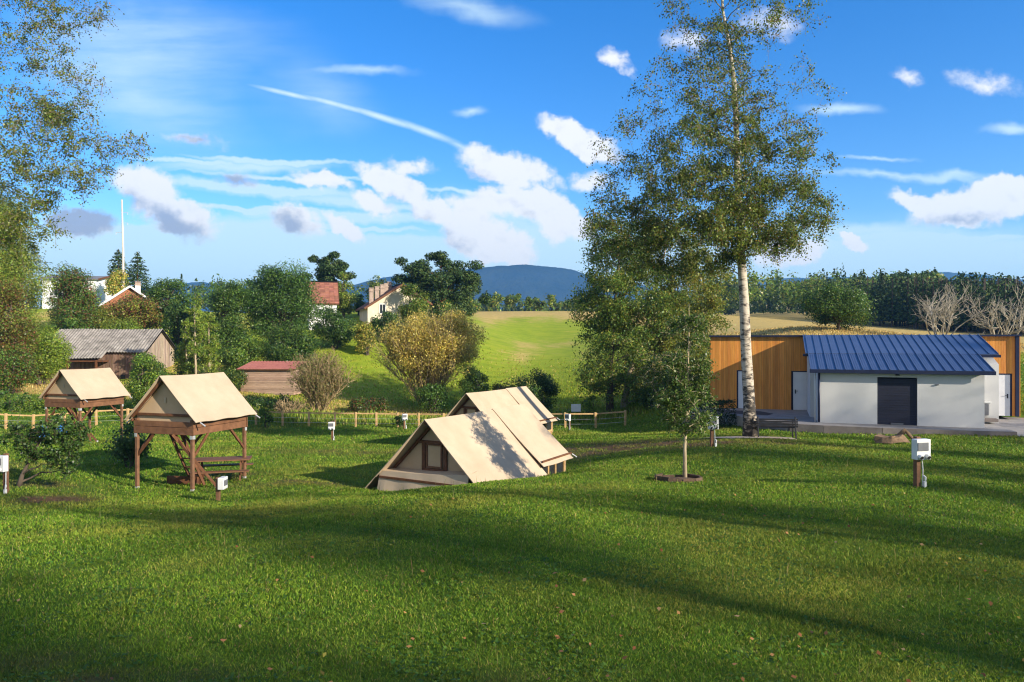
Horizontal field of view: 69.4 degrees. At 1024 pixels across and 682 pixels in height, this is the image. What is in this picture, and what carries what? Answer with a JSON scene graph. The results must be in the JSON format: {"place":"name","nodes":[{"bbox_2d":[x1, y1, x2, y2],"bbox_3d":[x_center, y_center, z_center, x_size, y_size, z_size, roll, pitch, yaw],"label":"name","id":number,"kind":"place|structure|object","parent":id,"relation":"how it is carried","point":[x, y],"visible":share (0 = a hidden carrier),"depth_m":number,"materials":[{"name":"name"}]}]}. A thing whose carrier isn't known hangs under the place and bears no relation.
{"place":"outdoors","nodes":[
{"label":"outdoors","id":0,"kind":"place"},
{"bbox_2d":[142,282,287,312],"bbox_3d":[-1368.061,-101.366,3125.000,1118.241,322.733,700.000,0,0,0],"label":"mountain ridge","id":1,"kind":"structure","parent":0,"point":[194,284],"depth_m":3151.24,"materials":[{"name":"blue"}]},
{"bbox_2d":[248,399,660,425],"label":"tall grass","id":2,"kind":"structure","parent":0,"point":[382,419],"depth_m":51.15,"materials":[{"name":"green plant"}]},
{"bbox_2d":[287,264,701,312],"bbox_3d":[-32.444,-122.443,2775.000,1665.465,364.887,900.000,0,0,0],"label":"mountain","id":3,"kind":"structure","parent":0,"point":[531,281],"depth_m":2705.86,"materials":[{"name":"blue"}]},
{"bbox_2d":[0,284,1023,681],"bbox_3d":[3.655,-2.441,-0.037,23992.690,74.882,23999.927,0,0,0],"label":"ground","id":4,"kind":"structure","parent":0,"point":[518,336],"depth_m":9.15,"materials":[{"name":"green plant"}]},
{"bbox_2d":[0,453,8,493],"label":"electric pedestal","id":5,"kind":"object","parent":4,"relation":"on","point":[4,463],"visible":0.91,"depth_m":18.93,"materials":[{"name":"white plastic"}]},
{"bbox_2d":[0,274,40,367],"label":"tree","id":6,"kind":"object","parent":4,"relation":"on","point":[12,330],"visible":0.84,"depth_m":55.46,"materials":[{"name":"green plant"}]},
{"bbox_2d":[0,343,40,393],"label":"bramble bush","id":7,"kind":"object","parent":4,"relation":"on","point":[10,379],"visible":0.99,"depth_m":52.77,"materials":[{"name":"green plant"}]},
{"bbox_2d":[0,191,40,286],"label":"ash tree","id":8,"kind":"object","parent":4,"relation":"on","point":[4,208],"visible":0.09,"depth_m":63.74,"materials":[{"name":"green plant"}]},
{"bbox_2d":[0,235,61,365],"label":"ash tree","id":9,"kind":"object","parent":4,"relation":"on","point":[6,267],"visible":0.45,"depth_m":59.83,"materials":[{"name":"green plant"}]},
{"bbox_2d":[0,389,95,486],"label":"bush","id":10,"kind":"object","parent":4,"relation":"on","point":[57,436],"visible":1,"depth_m":20.25,"materials":[{"name":"green plant"}]},
{"bbox_2d":[23,324,76,385],"bbox_3d":[-37.759,1.163,58.973,5.055,5.232,4.375,0,0,0],"label":"elder bush","id":11,"kind":"object","parent":4,"relation":"on","point":[52,361],"visible":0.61,"depth_m":58.62,"materials":[{"name":"green plant"}]},
{"bbox_2d":[0,392,126,412],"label":"clipped hedge","id":12,"kind":"object","parent":4,"relation":"on","point":[33,397],"visible":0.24,"depth_m":49.38,"materials":[{"name":"green plant"}]},
{"bbox_2d":[55,317,88,330],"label":"hazel bush","id":13,"kind":"object","parent":4,"relation":"on","point":[75,325],"visible":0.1,"depth_m":75.45,"materials":[{"name":"green plant"}]},
{"bbox_2d":[44,261,102,331],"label":"maple tree","id":14,"kind":"object","parent":4,"relation":"on","point":[77,295],"visible":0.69,"depth_m":77.24,"materials":[{"name":"green plant"}]},
{"bbox_2d":[46,294,103,326],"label":"hazel bush","id":15,"kind":"object","parent":4,"relation":"on","point":[96,306],"visible":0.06,"depth_m":83.16,"materials":[{"name":"green plant"}]},
{"bbox_2d":[39,276,114,308],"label":"white house","id":16,"kind":"structure","parent":4,"relation":"on","point":[98,281],"depth_m":101.49,"materials":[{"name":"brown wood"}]},
{"bbox_2d":[0,0,155,277],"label":"silver birch","id":17,"kind":"object","parent":4,"relation":"on","point":[56,119],"visible":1,"depth_m":25.86,"materials":[{"name":"green plant"}]},
{"bbox_2d":[39,368,131,441],"bbox_3d":[-19.659,3.058,34.108,2.864,3.571,2.662,0,0,20],"label":"stilt tent","id":18,"kind":"object","parent":4,"relation":"on","point":[79,389],"visible":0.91,"depth_m":33.33,"materials":[{"name":"beige fabric"}]},
{"bbox_2d":[86,306,128,328],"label":"hazel bush","id":19,"kind":"object","parent":4,"relation":"on","point":[103,319],"visible":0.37,"depth_m":81.44,"materials":[{"name":"green plant"}]},
{"bbox_2d":[47,329,175,381],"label":"barn","id":20,"kind":"structure","parent":4,"relation":"on","point":[114,350],"depth_m":70.96,"materials":[{"name":"grey wood"}]},
{"bbox_2d":[101,269,130,295],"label":"golden bush","id":21,"kind":"object","parent":4,"relation":"on","point":[113,283],"visible":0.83,"depth_m":99.26,"materials":[{"name":"yellow plant"}]},
{"bbox_2d":[107,249,134,287],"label":"spruce tree","id":22,"kind":"object","parent":4,"relation":"on","point":[118,262],"visible":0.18,"depth_m":117.65,"materials":[{"name":"green plant"}]},
{"bbox_2d":[116,200,127,286],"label":"utility pole","id":23,"kind":"object","parent":4,"relation":"on","point":[122,212],"visible":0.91,"depth_m":107.90,"materials":[{"name":"concrete"}]},
{"bbox_2d":[99,282,146,315],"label":"brick house","id":24,"kind":"structure","parent":4,"relation":"on","point":[130,289],"depth_m":90.54,"materials":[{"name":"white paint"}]},
{"bbox_2d":[103,421,152,467],"bbox_3d":[-12.864,3.594,24.777,1.502,1.728,1.462,0,0,24],"label":"bush","id":25,"kind":"object","parent":4,"relation":"on","point":[123,451],"visible":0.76,"depth_m":24.56,"materials":[{"name":"green plant"}]},
{"bbox_2d":[99,291,163,329],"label":"hazel bush","id":26,"kind":"object","parent":4,"relation":"on","point":[136,308],"visible":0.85,"depth_m":82.81,"materials":[{"name":"green plant"}]},
{"bbox_2d":[100,315,169,335],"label":"rose hedge","id":27,"kind":"object","parent":4,"relation":"on","point":[130,325],"visible":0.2,"depth_m":77.03,"materials":[{"name":"green plant"}]},
{"bbox_2d":[120,252,159,299],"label":"spruce tree","id":28,"kind":"object","parent":4,"relation":"on","point":[138,274],"visible":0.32,"depth_m":111.71,"materials":[{"name":"green plant"}]},
{"bbox_2d":[124,352,168,405],"bbox_3d":[-23.757,2.906,47.985,2.857,4.705,2.422,0,0,0],"label":"lilac bush","id":29,"kind":"object","parent":4,"relation":"on","point":[139,384],"visible":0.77,"depth_m":47.53,"materials":[{"name":"green plant"}]},
{"bbox_2d":[144,277,196,330],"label":"plum tree","id":30,"kind":"object","parent":4,"relation":"on","point":[165,291],"visible":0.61,"depth_m":85.57,"materials":[{"name":"green plant"}]},
{"bbox_2d":[161,301,200,346],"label":"plum tree","id":31,"kind":"object","parent":4,"relation":"on","point":[176,311],"visible":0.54,"depth_m":79.69,"materials":[{"name":"green plant"}]},
{"bbox_2d":[173,320,197,374],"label":"birch sapling","id":32,"kind":"object","parent":4,"relation":"on","point":[187,365],"visible":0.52,"depth_m":64.85,"materials":[{"name":"green plant"}]},
{"bbox_2d":[167,476,204,483],"bbox_3d":[-9.916,4.205,22.685,1.277,0.240,0.670,0,0,8],"label":"timber stack","id":33,"kind":"object","parent":4,"relation":"on","point":[177,479],"visible":0.73,"depth_m":22.37,"materials":[{"name":"brown wood"}]},
{"bbox_2d":[170,343,211,374],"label":"ivy bush","id":34,"kind":"object","parent":4,"relation":"on","point":[175,354],"visible":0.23,"depth_m":66.35,"materials":[{"name":"green plant"}]},
{"bbox_2d":[124,372,259,490],"bbox_3d":[-9.651,2.687,22.400,2.864,3.391,2.662,0,0,19],"label":"stilt tent","id":35,"kind":"object","parent":4,"relation":"on","point":[183,406],"visible":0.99,"depth_m":21.56,"materials":[{"name":"beige fabric"}]},
{"bbox_2d":[180,293,210,373],"bbox_3d":[-27.017,-0.021,62.880,2.520,8.164,2.800,0,0,0],"label":"birch sapling","id":36,"kind":"object","parent":4,"relation":"on","point":[195,334],"visible":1,"depth_m":62.89,"materials":[{"name":"green plant"}]},
{"bbox_2d":[193,312,222,373],"bbox_3d":[-26.190,0.747,63.744,2.206,6.573,2.490,0,0,-13],"label":"birch sapling","id":37,"kind":"object","parent":4,"relation":"on","point":[212,365],"visible":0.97,"depth_m":63.76,"materials":[{"name":"green plant"}]},
{"bbox_2d":[189,456,253,484],"bbox_3d":[-8.998,3.982,22.900,1.750,0.696,1.545,0,0,-14],"label":"picnic table","id":38,"kind":"object","parent":4,"relation":"on","point":[225,458],"visible":0.68,"depth_m":22.72,"materials":[{"name":"brown wood"}]},
{"bbox_2d":[216,476,227,500],"bbox_3d":[-7.426,3.827,18.880,0.258,0.710,0.300,0,0,0],"label":"electric pedestal","id":39,"kind":"object","parent":4,"relation":"on","point":[221,482],"visible":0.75,"depth_m":18.85,"materials":[{"name":"white plastic"}]},
{"bbox_2d":[196,278,253,362],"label":"lime tree","id":40,"kind":"object","parent":4,"relation":"on","point":[226,302],"visible":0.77,"depth_m":74.91,"materials":[{"name":"green plant"}]},
{"bbox_2d":[224,368,247,389],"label":"bramble bush","id":41,"kind":"object","parent":4,"relation":"on","point":[237,379],"visible":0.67,"depth_m":61.68,"materials":[{"name":"green plant"}]},
{"bbox_2d":[214,334,266,373],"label":"dark bush","id":42,"kind":"object","parent":4,"relation":"on","point":[234,357],"visible":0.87,"depth_m":68.47,"materials":[{"name":"green plant"}]},
{"bbox_2d":[26,262,464,311],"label":"wood","id":43,"kind":"object","parent":4,"relation":"on","point":[197,290],"visible":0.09,"depth_m":189.57,"materials":[{"name":"green plant"}]},
{"bbox_2d":[257,401,275,426],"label":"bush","id":44,"kind":"object","parent":4,"relation":"on","point":[265,417],"visible":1,"depth_m":47.30,"materials":[{"name":"green plant"}]},
{"bbox_2d":[245,393,291,407],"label":"alder bush","id":45,"kind":"object","parent":4,"relation":"on","point":[253,400],"visible":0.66,"depth_m":55.95,"materials":[{"name":"green plant"}]},
{"bbox_2d":[237,361,305,394],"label":"shed","id":46,"kind":"structure","parent":4,"relation":"on","point":[267,377],"depth_m":62.72,"materials":[{"name":"brown wood"}]},
{"bbox_2d":[237,256,330,358],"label":"lime tree","id":47,"kind":"object","parent":4,"relation":"on","point":[273,301],"visible":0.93,"depth_m":76.53,"materials":[{"name":"green plant"}]},
{"bbox_2d":[267,396,309,411],"bbox_3d":[-16.294,4.753,53.925,3.209,1.495,2.348,0,0,-24],"label":"brush heap","id":48,"kind":"object","parent":4,"relation":"on","point":[281,404],"visible":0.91,"depth_m":53.70,"materials":[{"name":"beige plant"}]},
{"bbox_2d":[260,320,324,368],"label":"dark bush","id":49,"kind":"object","parent":4,"relation":"on","point":[300,342],"visible":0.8,"depth_m":70.51,"materials":[{"name":"green plant"}]},
{"bbox_2d":[0,408,626,428],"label":"wooden fence","id":50,"kind":"object","parent":4,"relation":"on","point":[6,415],"visible":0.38,"depth_m":46.44,"materials":[{"name":"brown wood"}]},
{"bbox_2d":[283,345,362,411],"bbox_3d":[-13.905,2.906,55.106,5.711,5.251,5.954,0,0,0],"label":"twiggy shrub","id":51,"kind":"object","parent":4,"relation":"on","point":[322,381],"visible":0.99,"depth_m":54.44,"materials":[{"name":"brown plant"}]},
{"bbox_2d":[307,280,338,329],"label":"red roof house","id":52,"kind":"structure","parent":4,"relation":"on","point":[328,291],"depth_m":94.64,"materials":[{"name":"brown tile"}]},
{"bbox_2d":[299,251,356,293],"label":"pine tree","id":53,"kind":"object","parent":4,"relation":"on","point":[329,268],"visible":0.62,"depth_m":110.56,"materials":[{"name":"green plant"}]},
{"bbox_2d":[304,304,357,348],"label":"dark bush","id":54,"kind":"object","parent":4,"relation":"on","point":[335,330],"visible":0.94,"depth_m":81.16,"materials":[{"name":"green plant"}]},
{"bbox_2d":[337,271,356,317],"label":"oak tree","id":55,"kind":"object","parent":4,"relation":"on","point":[346,301],"visible":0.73,"depth_m":100.50,"materials":[{"name":"green plant"}]},
{"bbox_2d":[351,293,366,315],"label":"oak tree","id":56,"kind":"object","parent":4,"relation":"on","point":[359,302],"visible":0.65,"depth_m":103.54,"materials":[{"name":"green plant"}]},
{"bbox_2d":[352,321,376,355],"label":"bush","id":57,"kind":"object","parent":4,"relation":"on","point":[362,344],"visible":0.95,"depth_m":79.72,"materials":[{"name":"green plant"}]},
{"bbox_2d":[346,396,392,412],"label":"alder bush","id":58,"kind":"object","parent":4,"relation":"on","point":[365,403],"visible":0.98,"depth_m":56.27,"materials":[{"name":"green plant"}]},
{"bbox_2d":[363,275,386,300],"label":"oak tree","id":59,"kind":"object","parent":4,"relation":"on","point":[373,284],"visible":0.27,"depth_m":115.62,"materials":[{"name":"green plant"}]},
{"bbox_2d":[370,310,399,342],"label":"dark bush","id":60,"kind":"object","parent":4,"relation":"on","point":[381,323],"visible":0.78,"depth_m":83.40,"materials":[{"name":"green plant"}]},
{"bbox_2d":[355,282,435,325],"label":"cream house","id":61,"kind":"structure","parent":4,"relation":"on","point":[389,297],"depth_m":90.58,"materials":[{"name":"white paint"}]},
{"bbox_2d":[379,257,439,288],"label":"pine tree","id":62,"kind":"object","parent":4,"relation":"on","point":[398,278],"visible":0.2,"depth_m":98.80,"materials":[{"name":"green plant"}]},
{"bbox_2d":[396,282,430,326],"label":"oak tree","id":63,"kind":"object","parent":4,"relation":"on","point":[415,305],"visible":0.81,"depth_m":88.54,"materials":[{"name":"green plant"}]},
{"bbox_2d":[362,302,489,408],"bbox_3d":[-7.187,1.032,60.527,10.635,9.297,11.228,0,0,0],"label":"golden willow","id":64,"kind":"object","parent":4,"relation":"on","point":[438,350],"visible":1,"depth_m":59.51,"materials":[{"name":"yellow plant"}]},
{"bbox_2d":[413,383,449,413],"bbox_3d":[-6.256,4.545,57.329,2.817,2.796,2.852,0,0,0],"label":"alder bush","id":65,"kind":"object","parent":4,"relation":"on","point":[429,393],"visible":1,"depth_m":57.09,"materials":[{"name":"green plant"}]},
{"bbox_2d":[429,299,460,322],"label":"oak tree","id":66,"kind":"object","parent":4,"relation":"on","point":[436,310],"visible":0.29,"depth_m":91.22,"materials":[{"name":"green plant"}]},
{"bbox_2d":[401,250,491,317],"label":"pine tree","id":67,"kind":"object","parent":4,"relation":"on","point":[441,289],"visible":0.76,"depth_m":93.03,"materials":[{"name":"green plant"}]},
{"bbox_2d":[365,404,576,490],"bbox_3d":[-1.009,3.273,22.136,4.347,2.390,5.534,0,0,31],"label":"ridge tent","id":68,"kind":"object","parent":4,"relation":"on","point":[512,441],"visible":0.87,"depth_m":20.73,"materials":[{"name":"fabric"}]},
{"bbox_2d":[422,443,447,470],"bbox_3d":[-2.130,3.209,20.273,0.850,0.780,0.065,0,0,31],"label":"window frame","id":69,"kind":"structure","parent":68,"relation":"in","point":[431,453],"depth_m":20.28,"materials":[{"name":"brown wood"}]},
{"bbox_2d":[538,461,564,474],"bbox_3d":[1.219,4.009,22.820,0.070,0.920,1.650,0,0,31],"label":"window frame","id":70,"kind":"structure","parent":68,"relation":"in","point":[556,468],"depth_m":22.97,"materials":[{"name":"brown wood"}]},
{"bbox_2d":[456,364,490,396],"bbox_3d":[-2.900,3.856,57.091,2.471,4.190,2.571,0,0,-28],"label":"alder bush","id":71,"kind":"object","parent":4,"relation":"on","point":[473,378],"visible":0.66,"depth_m":56.65,"materials":[{"name":"green plant"}]},
{"bbox_2d":[445,386,559,433],"bbox_3d":[-0.706,3.480,35.136,4.347,2.390,5.534,0,0,31],"label":"ridge tent","id":72,"kind":"object","parent":4,"relation":"on","point":[473,402],"visible":0.33,"depth_m":34.98,"materials":[{"name":"fabric"}]},
{"bbox_2d":[490,379,514,390],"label":"alder bush","id":73,"kind":"object","parent":4,"relation":"on","point":[497,386],"visible":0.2,"depth_m":58.02,"materials":[{"name":"green plant"}]},
{"bbox_2d":[0,443,1023,681],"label":"clover","id":74,"kind":"object","parent":4,"relation":"on","point":[301,668],"visible":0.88,"depth_m":8.22,"materials":[{"name":"green plant"}]},
{"bbox_2d":[0,480,1023,681],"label":"fallen leaves","id":75,"kind":"object","parent":4,"relation":"on","point":[678,612],"visible":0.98,"depth_m":6.88,"materials":[{"name":"brown plant"}]},
{"bbox_2d":[508,368,562,411],"bbox_3d":[1.805,3.886,54.099,3.908,3.929,3.092,0,0,-31],"label":"alder bush","id":76,"kind":"object","parent":4,"relation":"on","point":[547,387],"visible":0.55,"depth_m":53.70,"materials":[{"name":"green plant"}]},
{"bbox_2d":[430,290,704,311],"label":"distant wood","id":77,"kind":"object","parent":4,"relation":"on","point":[514,307],"visible":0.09,"depth_m":309.32,"materials":[{"name":"green plant"}]},
{"bbox_2d":[463,289,699,310],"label":"crest thicket","id":78,"kind":"object","parent":4,"relation":"on","point":[529,302],"visible":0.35,"depth_m":181.59,"materials":[{"name":"green plant"}]},
{"bbox_2d":[581,395,595,418],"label":"alder bush","id":79,"kind":"object","parent":4,"relation":"on","point":[587,403],"visible":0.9,"depth_m":50.82,"materials":[{"name":"green plant"}]},
{"bbox_2d":[565,209,696,414],"bbox_3d":[8.049,-2.014,51.861,8.952,14.965,7.290,0,0,0],"label":"aspen tree","id":80,"kind":"object","parent":4,"relation":"on","point":[608,322],"visible":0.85,"depth_m":51.00,"materials":[{"name":"green plant"}]},
{"bbox_2d":[631,384,663,409],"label":"alder bush","id":81,"kind":"object","parent":4,"relation":"on","point":[645,395],"visible":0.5,"depth_m":50.82,"materials":[{"name":"green plant"}]},
{"bbox_2d":[613,223,735,408],"bbox_3d":[11.461,-1.657,53.925,9.495,15.147,7.599,0,0,16],"label":"aspen tree","id":82,"kind":"object","parent":4,"relation":"on","point":[665,344],"visible":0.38,"depth_m":52.96,"materials":[{"name":"green plant"}]},
{"bbox_2d":[636,308,721,476],"bbox_3d":[4.058,1.274,17.862,2.078,4.354,1.703,0,0,0],"label":"young tree","id":83,"kind":"object","parent":4,"relation":"on","point":[675,405],"visible":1,"depth_m":17.76,"materials":[{"name":"green plant"}]},
{"bbox_2d":[655,473,702,482],"bbox_3d":[3.948,3.275,17.598,1.131,0.186,0.882,0,0,0],"label":"planting edging","id":84,"kind":"object","parent":4,"relation":"on","point":[689,478],"visible":0.94,"depth_m":17.40,"materials":[{"name":"brown wood"}]},
{"bbox_2d":[690,399,736,427],"bbox_3d":[10.141,3.767,37.273,2.029,1.716,1.560,0,0,-18],"label":"clipped hedge","id":85,"kind":"object","parent":4,"relation":"on","point":[721,404],"visible":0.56,"depth_m":36.95,"materials":[{"name":"green plant"}]},
{"bbox_2d":[708,416,718,446],"bbox_3d":[6.497,2.992,23.944,0.335,1.170,0.333,0,0,-8],"label":"electric pedestal","id":86,"kind":"object","parent":4,"relation":"on","point":[712,438],"visible":0.72,"depth_m":24.00,"materials":[{"name":"white plastic"}]},
{"bbox_2d":[579,0,848,436],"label":"birch tree","id":87,"kind":"object","parent":4,"relation":"on","point":[742,212],"visible":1,"depth_m":29.50,"materials":[{"name":"green plant"}]},
{"bbox_2d":[702,263,948,314],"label":"wood","id":88,"kind":"object","parent":4,"relation":"on","point":[775,295],"visible":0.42,"depth_m":161.49,"materials":[{"name":"green plant"}]},
{"bbox_2d":[793,281,878,329],"bbox_3d":[27.217,-2.881,62.015,6.224,4.381,6.288,0,0,37],"label":"beech tree","id":89,"kind":"object","parent":4,"relation":"on","point":[832,308],"visible":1,"depth_m":60.96,"materials":[{"name":"green plant"}]},
{"bbox_2d":[682,407,1014,431],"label":"terrace","id":90,"kind":"structure","parent":4,"relation":"on","point":[802,416],"depth_m":34.37,"materials":[{"name":"concrete"}]},
{"bbox_2d":[709,334,1021,427],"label":"service building","id":91,"kind":"structure","parent":4,"relation":"on","point":[960,380],"depth_m":34.45,"materials":[{"name":"white paint"}]},
{"bbox_2d":[737,370,742,407],"bbox_3d":[12.875,2.680,41.003,0.761,2.120,0.070,0,0,19],"label":"door","id":92,"kind":"structure","parent":91,"relation":"in","point":[739,372],"depth_m":41.07,"materials":[{"name":"white paint"}]},
{"bbox_2d":[792,371,806,409],"bbox_3d":[15.669,2.680,39.994,1.000,2.120,0.105,0,0,19],"label":"door","id":93,"kind":"structure","parent":91,"relation":"in","point":[799,378],"depth_m":40.03,"materials":[{"name":"white paint"}]},
{"bbox_2d":[877,378,916,424],"bbox_3d":[17.156,2.708,32.967,1.574,2.048,0.109,0,0,20],"label":"roller door","id":94,"kind":"structure","parent":91,"relation":"in","point":[909,417],"depth_m":32.99,"materials":[{"name":"black metal"}]},
{"bbox_2d":[999,373,1011,415],"bbox_3d":[24.484,2.680,36.873,0.707,2.120,0.105,0,0,20],"label":"door","id":95,"kind":"structure","parent":91,"relation":"in","point":[1005,380],"depth_m":36.84,"materials":[{"name":"white paint"}]},
{"bbox_2d":[759,420,1016,437],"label":"kerb","id":96,"kind":"structure","parent":4,"relation":"on","point":[825,429],"depth_m":31.81,"materials":[{"name":"concrete"}]},
{"bbox_2d":[873,428,912,443],"bbox_3d":[14.191,3.516,27.598,1.387,0.550,0.894,0,0,-23],"label":"rock","id":97,"kind":"object","parent":4,"relation":"on","point":[897,438],"visible":0.94,"depth_m":27.39,"materials":[{"name":"beige stone"}]},
{"bbox_2d":[912,436,930,487],"bbox_3d":[8.255,2.528,14.945,0.335,1.170,0.333,0,0,-14],"label":"electric pedestal","id":98,"kind":"object","parent":4,"relation":"on","point":[921,449],"visible":0.91,"depth_m":14.90,"materials":[{"name":"white plastic"}]},
{"bbox_2d":[848,268,1023,329],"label":"spruce plantation","id":99,"kind":"object","parent":4,"relation":"on","point":[883,298],"visible":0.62,"depth_m":127.23,"materials":[{"name":"green plant"}]},
{"bbox_2d":[859,276,1021,334],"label":"plantation trunks","id":100,"kind":"object","parent":4,"relation":"on","point":[915,325],"visible":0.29,"depth_m":126.94,"materials":[{"name":"green plant"}]},
{"bbox_2d":[911,281,995,334],"bbox_3d":[34.097,-2.297,58.091,5.465,4.976,6.650,0,0,0],"label":"bare tree","id":101,"kind":"object","parent":4,"relation":"on","point":[932,312],"visible":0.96,"depth_m":57.51,"materials":[{"name":"grey plant"}]},
{"bbox_2d":[958,279,1023,334],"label":"bare tree","id":102,"kind":"object","parent":4,"relation":"on","point":[990,327],"visible":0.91,"depth_m":56.62,"materials":[{"name":"grey plant"}]},
{"bbox_2d":[0,0,1023,307],"label":"sky","id":103,"kind":"structure","parent":0,"point":[372,133],"materials":[{"name":"blue"}]},
{"bbox_2d":[707,436,794,438],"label":"path","id":104,"kind":"structure","parent":0,"point":[754,437],"depth_m":29.33,"materials":[{"name":"beige gravel"}]},
{"bbox_2d":[755,416,797,438],"bbox_3d":[10.575,3.454,29.680,1.620,0.867,0.649,0,0,8],"label":"park bench","id":105,"kind":"object","parent":104,"relation":"on","point":[791,423],"visible":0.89,"depth_m":29.45,"materials":[{"name":"grey wood"}]},
{"bbox_2d":[750,272,1023,288],"bbox_3d":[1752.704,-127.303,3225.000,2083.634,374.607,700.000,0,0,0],"label":"mountain ridge","id":106,"kind":"structure","parent":0,"point":[948,275],"depth_m":3301.13,"materials":[{"name":"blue plant"}]},
{"bbox_2d":[994,417,1023,435],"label":"pavement","id":107,"kind":"structure","parent":0,"point":[1015,424],"depth_m":34.97,"materials":[{"name":"concrete"}]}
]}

